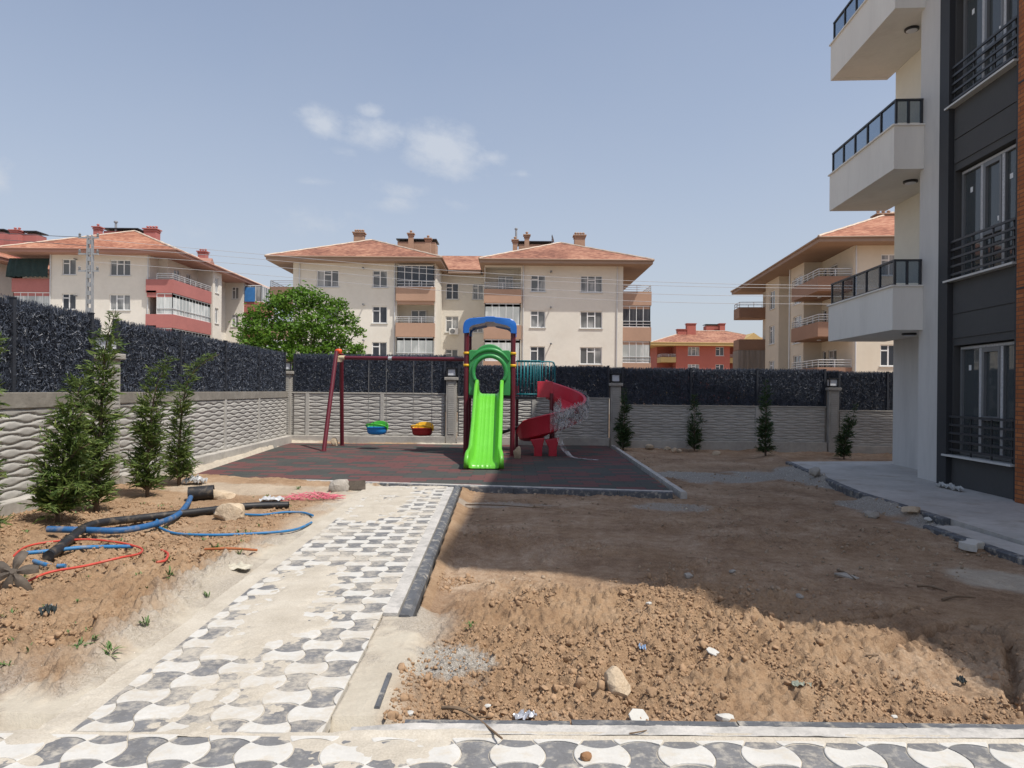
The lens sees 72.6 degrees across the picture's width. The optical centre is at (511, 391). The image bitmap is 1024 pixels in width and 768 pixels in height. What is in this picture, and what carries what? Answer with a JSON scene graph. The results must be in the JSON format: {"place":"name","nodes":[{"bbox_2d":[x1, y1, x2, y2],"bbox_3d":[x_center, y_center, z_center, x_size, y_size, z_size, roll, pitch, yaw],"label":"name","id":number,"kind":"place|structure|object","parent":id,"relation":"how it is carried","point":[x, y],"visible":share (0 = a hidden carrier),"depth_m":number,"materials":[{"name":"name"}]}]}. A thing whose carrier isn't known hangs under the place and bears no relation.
{"place":"outdoors","nodes":[
{"label":"outdoors","id":0,"kind":"place"},
{"bbox_2d":[0,227,49,298],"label":"apartment building","id":1,"kind":"structure","parent":0,"point":[5,281],"depth_m":68.55,"materials":[{"name":"paint"}]},
{"bbox_2d":[0,221,273,391],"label":"apartment building","id":2,"kind":"structure","parent":0,"point":[211,301],"depth_m":60.08,"materials":[{"name":"paint"}]},
{"bbox_2d":[62,294,75,309],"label":"window","id":3,"kind":"structure","parent":2,"relation":"in","point":[69,300],"depth_m":60.11,"materials":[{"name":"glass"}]},
{"bbox_2d":[63,259,76,275],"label":"window","id":4,"kind":"structure","parent":2,"relation":"in","point":[69,265],"depth_m":60.11,"materials":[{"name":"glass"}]},
{"bbox_2d":[108,260,130,275],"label":"window","id":5,"kind":"structure","parent":2,"relation":"in","point":[119,269],"depth_m":60.11,"materials":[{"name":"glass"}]},
{"bbox_2d":[108,294,130,310],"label":"window","id":6,"kind":"structure","parent":2,"relation":"in","point":[117,302],"depth_m":60.11,"materials":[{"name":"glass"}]},
{"bbox_2d":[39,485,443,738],"bbox_3d":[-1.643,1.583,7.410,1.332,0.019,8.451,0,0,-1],"label":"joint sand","id":7,"kind":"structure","parent":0,"point":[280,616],"depth_m":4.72,"materials":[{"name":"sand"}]},
{"bbox_2d":[71,486,447,733],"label":"paved path","id":8,"kind":"structure","parent":0,"point":[142,698],"depth_m":4.17,"materials":[{"name":"concrete"}]},
{"bbox_2d":[197,443,669,494],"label":"rubber floor","id":9,"kind":"structure","parent":0,"point":[585,466],"depth_m":14.56,"materials":[{"name":"rubber"}]},
{"bbox_2d":[321,349,463,450],"bbox_3d":[-3.040,0.246,19.008,3.836,2.795,2.061,1,0,0],"label":"swing set","id":10,"kind":"object","parent":9,"relation":"on","point":[340,358],"visible":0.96,"depth_m":18.77,"materials":[{"name":"red paint"}]},
{"bbox_2d":[365,360,387,434],"bbox_3d":[-3.639,0.164,18.803,0.618,2.008,0.446,1,0,17],"label":"hanging swing","id":11,"kind":"object","parent":10,"relation":"hanging from","point":[377,428],"visible":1,"depth_m":18.73,"materials":[{"name":"blue plastic"}]},
{"bbox_2d":[410,361,433,435],"bbox_3d":[-2.367,0.188,18.417,0.618,1.982,0.446,1,0,17],"label":"hanging swing","id":12,"kind":"object","parent":10,"relation":"hanging from","point":[423,429],"visible":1,"depth_m":18.34,"materials":[{"name":"red plastic"}]},
{"bbox_2d":[463,316,516,469],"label":"slide tower","id":13,"kind":"structure","parent":9,"relation":"on","point":[482,434],"depth_m":17.14,"materials":[{"name":"green plastic"}]},
{"bbox_2d":[515,360,555,448],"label":"railed platform","id":14,"kind":"structure","parent":9,"relation":"on","point":[520,397],"depth_m":19.26,"materials":[{"name":"teal metal"}]},
{"bbox_2d":[516,380,586,455],"bbox_3d":[1.062,0.677,17.904,1.672,1.965,1.834,1,0,29],"label":"spiral slide","id":15,"kind":"object","parent":9,"relation":"on","point":[569,402],"visible":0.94,"depth_m":17.34,"materials":[{"name":"red plastic"}]},
{"bbox_2d":[0,0,895,388],"label":"sky","id":16,"kind":"structure","parent":0,"point":[699,139],"materials":[{"name":"blue"}]},
{"bbox_2d":[264,228,654,400],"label":"apartment building","id":17,"kind":"structure","parent":0,"point":[563,329],"depth_m":58.00,"materials":[{"name":"beige paint"}]},
{"bbox_2d":[317,270,339,287],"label":"window","id":18,"kind":"structure","parent":17,"relation":"in","point":[327,275],"depth_m":58.12,"materials":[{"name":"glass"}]},
{"bbox_2d":[371,271,387,287],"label":"window","id":19,"kind":"structure","parent":17,"relation":"in","point":[377,280],"depth_m":58.12,"materials":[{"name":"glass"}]},
{"bbox_2d":[371,306,387,323],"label":"window","id":20,"kind":"structure","parent":17,"relation":"in","point":[379,313],"depth_m":58.12,"materials":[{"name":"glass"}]},
{"bbox_2d":[372,342,386,354],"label":"window","id":21,"kind":"structure","parent":17,"relation":"in","point":[378,348],"depth_m":58.12,"materials":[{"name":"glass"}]},
{"bbox_2d":[411,310,425,322],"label":"balcony door","id":22,"kind":"structure","parent":17,"relation":"in","point":[417,314],"depth_m":59.36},
{"bbox_2d":[445,283,458,299],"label":"window","id":23,"kind":"structure","parent":17,"relation":"in","point":[450,295],"depth_m":63.12,"materials":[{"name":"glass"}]},
{"bbox_2d":[445,316,458,332],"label":"window","id":24,"kind":"structure","parent":17,"relation":"in","point":[451,321],"depth_m":63.12,"materials":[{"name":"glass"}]},
{"bbox_2d":[471,284,483,299],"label":"window","id":25,"kind":"structure","parent":17,"relation":"in","point":[477,290],"depth_m":63.12,"materials":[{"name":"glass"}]},
{"bbox_2d":[498,276,512,288],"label":"balcony door","id":26,"kind":"structure","parent":17,"relation":"in","point":[505,280],"depth_m":59.36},
{"bbox_2d":[529,346,544,363],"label":"window","id":27,"kind":"structure","parent":17,"relation":"in","point":[536,352],"depth_m":58.12,"materials":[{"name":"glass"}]},
{"bbox_2d":[530,311,544,327],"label":"window","id":28,"kind":"structure","parent":17,"relation":"in","point":[537,318],"depth_m":58.12,"materials":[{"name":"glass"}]},
{"bbox_2d":[530,275,546,292],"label":"window","id":29,"kind":"structure","parent":17,"relation":"in","point":[539,286],"depth_m":58.12,"materials":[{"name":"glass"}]},
{"bbox_2d":[579,311,601,328],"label":"window","id":30,"kind":"structure","parent":17,"relation":"in","point":[588,320],"depth_m":58.12,"materials":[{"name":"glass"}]},
{"bbox_2d":[580,276,601,292],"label":"window","id":31,"kind":"structure","parent":17,"relation":"in","point":[589,283],"depth_m":58.12,"materials":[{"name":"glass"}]},
{"bbox_2d":[579,347,602,364],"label":"window","id":32,"kind":"structure","parent":17,"relation":"in","point":[588,355],"depth_m":58.12,"materials":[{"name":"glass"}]},
{"bbox_2d":[0,393,1023,732],"bbox_3d":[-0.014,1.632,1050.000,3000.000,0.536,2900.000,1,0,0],"label":"ground","id":33,"kind":"structure","parent":0,"point":[40,683],"depth_m":5.42,"materials":[{"name":"soil"}]},
{"bbox_2d":[0,331,14,537],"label":"conifer","id":34,"kind":"object","parent":33,"relation":"on","point":[2,474],"visible":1,"depth_m":6.56,"materials":[{"name":"green plant"}]},
{"bbox_2d":[0,551,38,590],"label":"metal scrap","id":35,"kind":"object","parent":33,"relation":"on","point":[12,576],"visible":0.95,"depth_m":5.24,"materials":[{"name":"metal"}]},
{"bbox_2d":[38,603,56,616],"bbox_3d":[-3.130,1.465,4.697,0.110,0.075,0.100,1,0,-29],"label":"wrapper","id":36,"kind":"object","parent":33,"relation":"on","point":[49,608],"visible":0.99,"depth_m":4.68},
{"bbox_2d":[0,392,105,515],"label":"boundary wall","id":37,"kind":"structure","parent":33,"relation":"on","point":[23,410],"depth_m":8.76,"materials":[{"name":"concrete"}]},
{"bbox_2d":[0,293,102,391],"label":"screen fence","id":38,"kind":"object","parent":37,"relation":"on","point":[49,346],"visible":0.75,"depth_m":9.24,"materials":[{"name":"plastic"}]},
{"bbox_2d":[18,372,106,523],"bbox_3d":[-5.036,0.706,7.853,0.971,1.873,0.834,1,0,33],"label":"conifer","id":39,"kind":"object","parent":33,"relation":"on","point":[55,493],"visible":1,"depth_m":7.83,"materials":[{"name":"green plant"}]},
{"bbox_2d":[13,538,143,581],"bbox_3d":[-3.783,1.407,6.114,0.954,0.093,1.505,1,0,-39],"label":"hose","id":40,"kind":"object","parent":33,"relation":"on","point":[81,566],"visible":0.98,"depth_m":5.95,"materials":[{"name":"red plastic"}]},
{"bbox_2d":[27,545,132,554],"bbox_3d":[-3.939,1.437,6.355,0.867,0.066,0.141,1,0,-31],"label":"hose","id":41,"kind":"object","parent":33,"relation":"on","point":[32,552],"visible":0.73,"depth_m":6.41,"materials":[{"name":"blue plastic"}]},
{"bbox_2d":[78,233,98,312],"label":"utility pole","id":42,"kind":"object","parent":33,"relation":"on","point":[89,251],"visible":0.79,"depth_m":44.94,"materials":[{"name":"concrete"}]},
{"bbox_2d":[99,262,758,303],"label":"overhead cable","id":43,"kind":"object","parent":42,"relation":"attached to","point":[452,291],"visible":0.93,"depth_m":41.83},
{"bbox_2d":[97,254,851,296],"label":"overhead cable","id":44,"kind":"object","parent":42,"relation":"attached to","point":[463,284],"visible":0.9,"depth_m":41.75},
{"bbox_2d":[94,246,864,288],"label":"overhead cable","id":45,"kind":"object","parent":42,"relation":"attached to","point":[494,278],"visible":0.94,"depth_m":41.45,"materials":[{"name":"rubber"}]},
{"bbox_2d":[95,239,882,286],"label":"overhead cable","id":46,"kind":"object","parent":42,"relation":"attached to","point":[491,273],"visible":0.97,"depth_m":41.50,"materials":[{"name":"rubber"}]},
{"bbox_2d":[65,310,129,511],"bbox_3d":[-5.257,0.311,8.753,0.820,2.709,0.744,1,0,0],"label":"conifer","id":47,"kind":"object","parent":33,"relation":"on","point":[100,413],"visible":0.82,"depth_m":8.68,"materials":[{"name":"green plant"}]},
{"bbox_2d":[94,353,125,485],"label":"wall pillar","id":48,"kind":"structure","parent":33,"relation":"on","point":[116,405],"depth_m":10.81,"materials":[{"name":"concrete"}]},
{"bbox_2d":[94,334,120,352],"bbox_3d":[-6.291,-0.728,10.800,0.300,0.284,0.300,1,0,-3],"label":"pillar lamp","id":49,"kind":"object","parent":48,"relation":"on","point":[104,342],"visible":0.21,"depth_m":10.70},
{"bbox_2d":[46,495,192,533],"bbox_3d":[-4.331,1.461,8.477,0.937,0.127,2.617,1,0,0],"label":"water pipe","id":50,"kind":"object","parent":33,"relation":"on","point":[109,530],"visible":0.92,"depth_m":7.25,"materials":[{"name":"blue plastic"}]},
{"bbox_2d":[0,501,294,644],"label":"soil clods","id":51,"kind":"object","parent":33,"relation":"on","point":[51,639],"visible":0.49,"depth_m":6.86,"materials":[{"name":"soil"}]},
{"bbox_2d":[119,352,178,496],"bbox_3d":[-5.135,0.549,9.878,0.794,2.215,0.756,1,0,0],"label":"conifer","id":52,"kind":"object","parent":33,"relation":"on","point":[145,479],"visible":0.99,"depth_m":9.85,"materials":[{"name":"green plant"}]},
{"bbox_2d":[0,500,306,648],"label":"soil crumbs","id":53,"kind":"object","parent":33,"relation":"on","point":[20,616],"visible":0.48,"depth_m":6.95,"materials":[{"name":"soil"}]},
{"bbox_2d":[2,493,310,650],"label":"ground weeds","id":54,"kind":"object","parent":33,"relation":"on","point":[77,600],"visible":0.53,"depth_m":6.11,"materials":[{"name":"green plant"}]},
{"bbox_2d":[42,501,288,560],"bbox_3d":[-3.948,1.453,7.754,1.082,0.164,3.414,1,0,18],"label":"drain pipe","id":55,"kind":"object","parent":33,"relation":"on","point":[54,551],"visible":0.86,"depth_m":7.93,"materials":[{"name":"black plastic"}]},
{"bbox_2d":[159,351,218,484],"bbox_3d":[-5.249,0.503,11.238,0.810,2.313,0.747,1,0,-39],"label":"conifer","id":56,"kind":"object","parent":33,"relation":"on","point":[183,454],"visible":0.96,"depth_m":11.15,"materials":[{"name":"green plant"}]},
{"bbox_2d":[182,474,207,482],"bbox_3d":[-5.139,1.419,11.290,0.351,0.134,0.243,1,0,0],"label":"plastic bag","id":57,"kind":"object","parent":33,"relation":"on","point":[195,479],"visible":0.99,"depth_m":11.22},
{"bbox_2d":[187,485,214,500],"bbox_3d":[-4.429,1.451,9.935,0.347,0.220,0.200,1,0,-17],"label":"pipe piece","id":58,"kind":"object","parent":33,"relation":"on","point":[201,492],"visible":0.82,"depth_m":9.86,"materials":[{"name":"black plastic"}]},
{"bbox_2d":[120,391,291,483],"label":"boundary wall","id":59,"kind":"structure","parent":33,"relation":"on","point":[229,424],"depth_m":15.57,"materials":[{"name":"concrete"}]},
{"bbox_2d":[111,319,285,391],"bbox_3d":[-6.587,-0.540,16.198,0.366,1.300,10.361,1,0,-4],"label":"screen fence","id":60,"kind":"object","parent":59,"relation":"on","point":[233,366],"visible":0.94,"depth_m":14.30,"materials":[{"name":"plastic"}]},
{"bbox_2d":[213,489,235,499],"bbox_3d":[-4.217,1.526,10.060,0.472,0.222,0.261,1,0,0],"label":"rock","id":61,"kind":"object","parent":33,"relation":"on","point":[220,494],"visible":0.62,"depth_m":9.97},
{"bbox_2d":[213,503,244,520],"bbox_3d":[-3.397,1.474,8.391,0.371,0.274,0.236,1,0,0],"label":"rock","id":62,"kind":"object","parent":33,"relation":"on","point":[229,511],"visible":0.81,"depth_m":8.30,"materials":[{"name":"stone"}]},
{"bbox_2d":[204,547,257,550],"bbox_3d":[-2.615,1.488,6.511,0.472,0.093,0.156,0,0,-29],"label":"rod","id":63,"kind":"object","parent":33,"relation":"on","point":[232,548],"visible":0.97,"depth_m":6.45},
{"bbox_2d":[155,511,313,535],"bbox_3d":[-3.301,1.530,8.046,1.846,0.086,1.526,1,0,0],"label":"hose","id":64,"kind":"object","parent":33,"relation":"on","point":[232,534],"visible":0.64,"depth_m":7.56,"materials":[{"name":"blue plastic"}]},
{"bbox_2d":[286,371,293,434],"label":"wall pillar","id":65,"kind":"structure","parent":33,"relation":"on","point":[289,402],"depth_m":20.85,"materials":[{"name":"concrete"}]},
{"bbox_2d":[228,280,367,385],"bbox_3d":[-10.533,-1.709,34.187,7.060,7.448,4.862,1,0,0],"label":"leafy tree","id":66,"kind":"object","parent":33,"relation":"on","point":[299,328],"visible":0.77,"depth_m":33.49,"materials":[{"name":"green plant"}]},
{"bbox_2d":[281,490,345,500],"bbox_3d":[-2.867,1.496,9.976,0.952,0.105,0.469,0,0,-14],"label":"pink net","id":67,"kind":"object","parent":33,"relation":"on","point":[324,495],"visible":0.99,"depth_m":9.93,"materials":[{"name":"plastic"}]},
{"bbox_2d":[328,479,348,491],"bbox_3d":[-2.725,1.511,10.998,0.306,0.261,0.298,1,0,0],"label":"concrete lump","id":68,"kind":"object","parent":33,"relation":"on","point":[339,485],"visible":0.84,"depth_m":10.90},
{"bbox_2d":[348,480,365,489],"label":"concrete block","id":69,"kind":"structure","parent":33,"relation":"on","point":[357,485],"depth_m":11.09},
{"bbox_2d":[292,392,445,442],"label":"boundary wall","id":70,"kind":"structure","parent":33,"relation":"on","point":[309,412],"depth_m":20.96,"materials":[{"name":"concrete"}]},
{"bbox_2d":[293,353,463,392],"bbox_3d":[-4.051,-0.503,21.142,5.154,1.288,0.377,1,0,0],"label":"screen fence","id":71,"kind":"object","parent":70,"relation":"on","point":[313,372],"visible":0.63,"depth_m":21.02,"materials":[{"name":"plastic"}]},
{"bbox_2d":[375,486,460,708],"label":"path kerb","id":72,"kind":"structure","parent":33,"relation":"on","point":[412,604],"depth_m":6.17,"materials":[{"name":"concrete"}]},
{"bbox_2d":[383,487,453,615],"bbox_3d":[-0.940,1.687,8.236,0.104,0.210,6.532,0,0,-1],"label":"path mortar","id":73,"kind":"object","parent":33,"relation":"on","point":[396,602],"visible":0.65,"depth_m":6.39,"materials":[{"name":"concrete"}]},
{"bbox_2d":[444,377,457,443],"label":"wall pillar","id":74,"kind":"structure","parent":33,"relation":"on","point":[451,410],"depth_m":20.85,"materials":[{"name":"concrete"}]},
{"bbox_2d":[302,479,672,493],"bbox_3d":[-1.640,1.603,11.871,8.552,0.066,0.090,1,0,9],"label":"playground mortar","id":75,"kind":"object","parent":33,"relation":"on","point":[515,486],"visible":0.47,"depth_m":11.57,"materials":[{"name":"concrete"}]},
{"bbox_2d":[325,481,672,498],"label":"playground kerb","id":76,"kind":"structure","parent":33,"relation":"on","point":[579,492],"depth_m":11.40,"materials":[{"name":"concrete"}]},
{"bbox_2d":[513,709,536,719],"bbox_3d":[0.066,1.630,3.516,0.119,0.033,0.057,1,0,-17],"label":"wrapper","id":77,"kind":"object","parent":33,"relation":"on","point":[525,715],"visible":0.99,"depth_m":3.51,"materials":[{"name":"plastic"}]},
{"bbox_2d":[457,396,609,445],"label":"boundary wall","id":78,"kind":"structure","parent":33,"relation":"on","point":[591,428],"depth_m":20.96,"materials":[{"name":"concrete"}]},
{"bbox_2d":[457,364,624,397],"bbox_3d":[0.892,-0.272,21.142,5.124,1.059,0.377,1,0,0],"label":"screen fence","id":79,"kind":"object","parent":78,"relation":"on","point":[586,381],"visible":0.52,"depth_m":21.02,"materials":[{"name":"plastic"}]},
{"bbox_2d":[609,383,622,447],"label":"wall pillar","id":80,"kind":"structure","parent":33,"relation":"on","point":[615,399],"depth_m":20.85,"materials":[{"name":"concrete"}]},
{"bbox_2d":[604,666,630,699],"bbox_3d":[0.572,1.605,3.794,0.145,0.222,0.118,1,0,-23],"label":"rock","id":81,"kind":"object","parent":33,"relation":"on","point":[617,683],"visible":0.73,"depth_m":3.76,"materials":[{"name":"stone"}]},
{"bbox_2d":[613,388,634,449],"bbox_3d":[3.219,0.872,19.997,0.709,1.955,0.822,1,0,0],"label":"young conifer","id":82,"kind":"object","parent":33,"relation":"on","point":[623,431],"visible":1,"depth_m":20.00,"materials":[{"name":"green plant"}]},
{"bbox_2d":[611,445,686,498],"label":"playground side kerb","id":83,"kind":"structure","parent":33,"relation":"on","point":[679,492],"depth_m":13.44,"materials":[{"name":"concrete"}]},
{"bbox_2d":[350,723,1023,737],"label":"walkway mortar","id":84,"kind":"object","parent":33,"relation":"on","point":[810,731],"visible":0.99,"depth_m":3.28,"materials":[{"name":"concrete"}]},
{"bbox_2d":[685,393,706,450],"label":"young conifer","id":85,"kind":"object","parent":33,"relation":"on","point":[694,437],"visible":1,"depth_m":20.41,"materials":[{"name":"green plant"}]},
{"bbox_2d":[387,573,1023,723],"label":"earth clods","id":86,"kind":"object","parent":33,"relation":"on","point":[579,682],"visible":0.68,"depth_m":4.04,"materials":[{"name":"soil"}]},
{"bbox_2d":[628,709,648,720],"bbox_3d":[0.644,1.658,3.530,0.109,0.012,0.104,9,32,-20],"label":"tile shard","id":87,"kind":"object","parent":86,"relation":"on","point":[635,714],"visible":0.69,"depth_m":3.54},
{"bbox_2d":[404,719,1023,729],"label":"walkway kerb","id":88,"kind":"structure","parent":33,"relation":"on","point":[780,724],"depth_m":3.34,"materials":[{"name":"concrete"}]},
{"bbox_2d":[441,705,502,739],"bbox_3d":[-0.162,1.586,3.363,0.111,0.059,0.507,0,0,-38],"label":"twig","id":89,"kind":"object","parent":88,"relation":"on","point":[458,708],"visible":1,"depth_m":3.43,"materials":[{"name":"brown wood"}]},
{"bbox_2d":[620,405,826,451],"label":"boundary wall","id":90,"kind":"structure","parent":33,"relation":"on","point":[796,428],"depth_m":20.96,"materials":[{"name":"concrete"}]},
{"bbox_2d":[621,367,838,405],"bbox_3d":[6.624,-0.097,21.142,6.718,1.246,0.377,1,0,0],"label":"screen fence","id":91,"kind":"object","parent":90,"relation":"on","point":[725,386],"visible":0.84,"depth_m":21.02,"materials":[{"name":"plastic"}]},
{"bbox_2d":[451,457,997,598],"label":"yard pebbles","id":92,"kind":"object","parent":33,"relation":"on","point":[772,587],"visible":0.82,"depth_m":7.62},
{"bbox_2d":[753,380,778,455],"bbox_3d":[6.897,0.786,18.926,0.708,2.249,0.684,0,0,-16],"label":"young conifer","id":93,"kind":"object","parent":33,"relation":"on","point":[765,427],"visible":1,"depth_m":18.90,"materials":[{"name":"green plant"}]},
{"bbox_2d":[825,388,841,452],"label":"wall pillar","id":94,"kind":"structure","parent":33,"relation":"on","point":[832,413],"depth_m":20.85,"materials":[{"name":"concrete"}]},
{"bbox_2d":[833,403,859,458],"bbox_3d":[9.263,1.178,19.267,0.736,1.724,0.583,1,0,0],"label":"young conifer","id":95,"kind":"object","parent":33,"relation":"on","point":[843,440],"visible":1,"depth_m":19.25,"materials":[{"name":"green plant"}]},
{"bbox_2d":[839,410,892,453],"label":"boundary wall","id":96,"kind":"structure","parent":33,"relation":"on","point":[873,429],"depth_m":20.96,"materials":[{"name":"concrete"}]},
{"bbox_2d":[837,371,892,410],"bbox_3d":[12.394,0.038,21.040,5.176,1.306,0.173,1,0,0],"label":"screen fence","id":97,"kind":"object","parent":96,"relation":"on","point":[873,390],"visible":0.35,"depth_m":21.02,"materials":[{"name":"plastic"}]},
{"bbox_2d":[785,461,950,525],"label":"pavement kerb","id":98,"kind":"structure","parent":33,"relation":"on","point":[858,494],"depth_m":11.38,"materials":[{"name":"concrete"}]},
{"bbox_2d":[958,538,984,551],"bbox_3d":[4.990,1.673,7.567,0.248,0.080,0.182,-3,6,-35],"label":"loose paver","id":99,"kind":"object","parent":33,"relation":"on","point":[971,545],"visible":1,"depth_m":7.53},
{"bbox_2d":[923,525,1023,564],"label":"kerb","id":100,"kind":"structure","parent":33,"relation":"on","point":[1013,557],"depth_m":7.44,"materials":[{"name":"concrete"}]},
{"bbox_2d":[0,728,1023,767],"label":"paved walkway","id":101,"kind":"structure","parent":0,"point":[82,751],"depth_m":3.07,"materials":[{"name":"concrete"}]},
{"bbox_2d":[650,323,762,400],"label":"apartment building","id":102,"kind":"structure","parent":0,"point":[709,346],"depth_m":120.11,"materials":[{"name":"red paint"}]},
{"bbox_2d":[731,210,894,386],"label":"apartment building","id":103,"kind":"structure","parent":0,"point":[792,313],"depth_m":50.10,"materials":[{"name":"beige paint"}]},
{"bbox_2d":[879,345,892,366],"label":"window","id":104,"kind":"structure","parent":103,"relation":"in","point":[886,351],"depth_m":45.91,"materials":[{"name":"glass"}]},
{"bbox_2d":[881,254,893,276],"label":"window","id":105,"kind":"structure","parent":103,"relation":"in","point":[887,270],"depth_m":45.92,"materials":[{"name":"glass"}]},
{"bbox_2d":[792,461,1023,544],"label":"pavement","id":106,"kind":"structure","parent":0,"point":[991,515],"depth_m":10.99,"materials":[{"name":"concrete"}]},
{"bbox_2d":[827,0,1023,503],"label":"apartment building","id":107,"kind":"structure","parent":0,"point":[938,164],"depth_m":12.40,"materials":[{"name":"white paint"}]},
{"bbox_2d":[941,341,1014,466],"bbox_3d":[7.804,0.186,11.524,0.340,1.935,1.900,0,0,4],"label":"window","id":108,"kind":"structure","parent":107,"relation":"in","point":[986,370],"depth_m":11.58,"materials":[{"name":"clear glass"}]},
{"bbox_2d":[942,143,1016,282],"bbox_3d":[7.831,-2.899,11.524,0.340,1.935,1.900,0,0,4],"label":"window","id":109,"kind":"structure","parent":107,"relation":"in","point":[989,186],"depth_m":11.56,"materials":[{"name":"clear glass"}]},
{"bbox_2d":[944,0,1018,110],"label":"window","id":110,"kind":"structure","parent":107,"relation":"in","point":[981,18],"depth_m":11.65,"materials":[{"name":"clear glass"}]},
{"bbox_2d":[935,526,1023,555],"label":"pavement","id":111,"kind":"structure","parent":0,"point":[999,542],"depth_m":7.91,"materials":[{"name":"concrete"}]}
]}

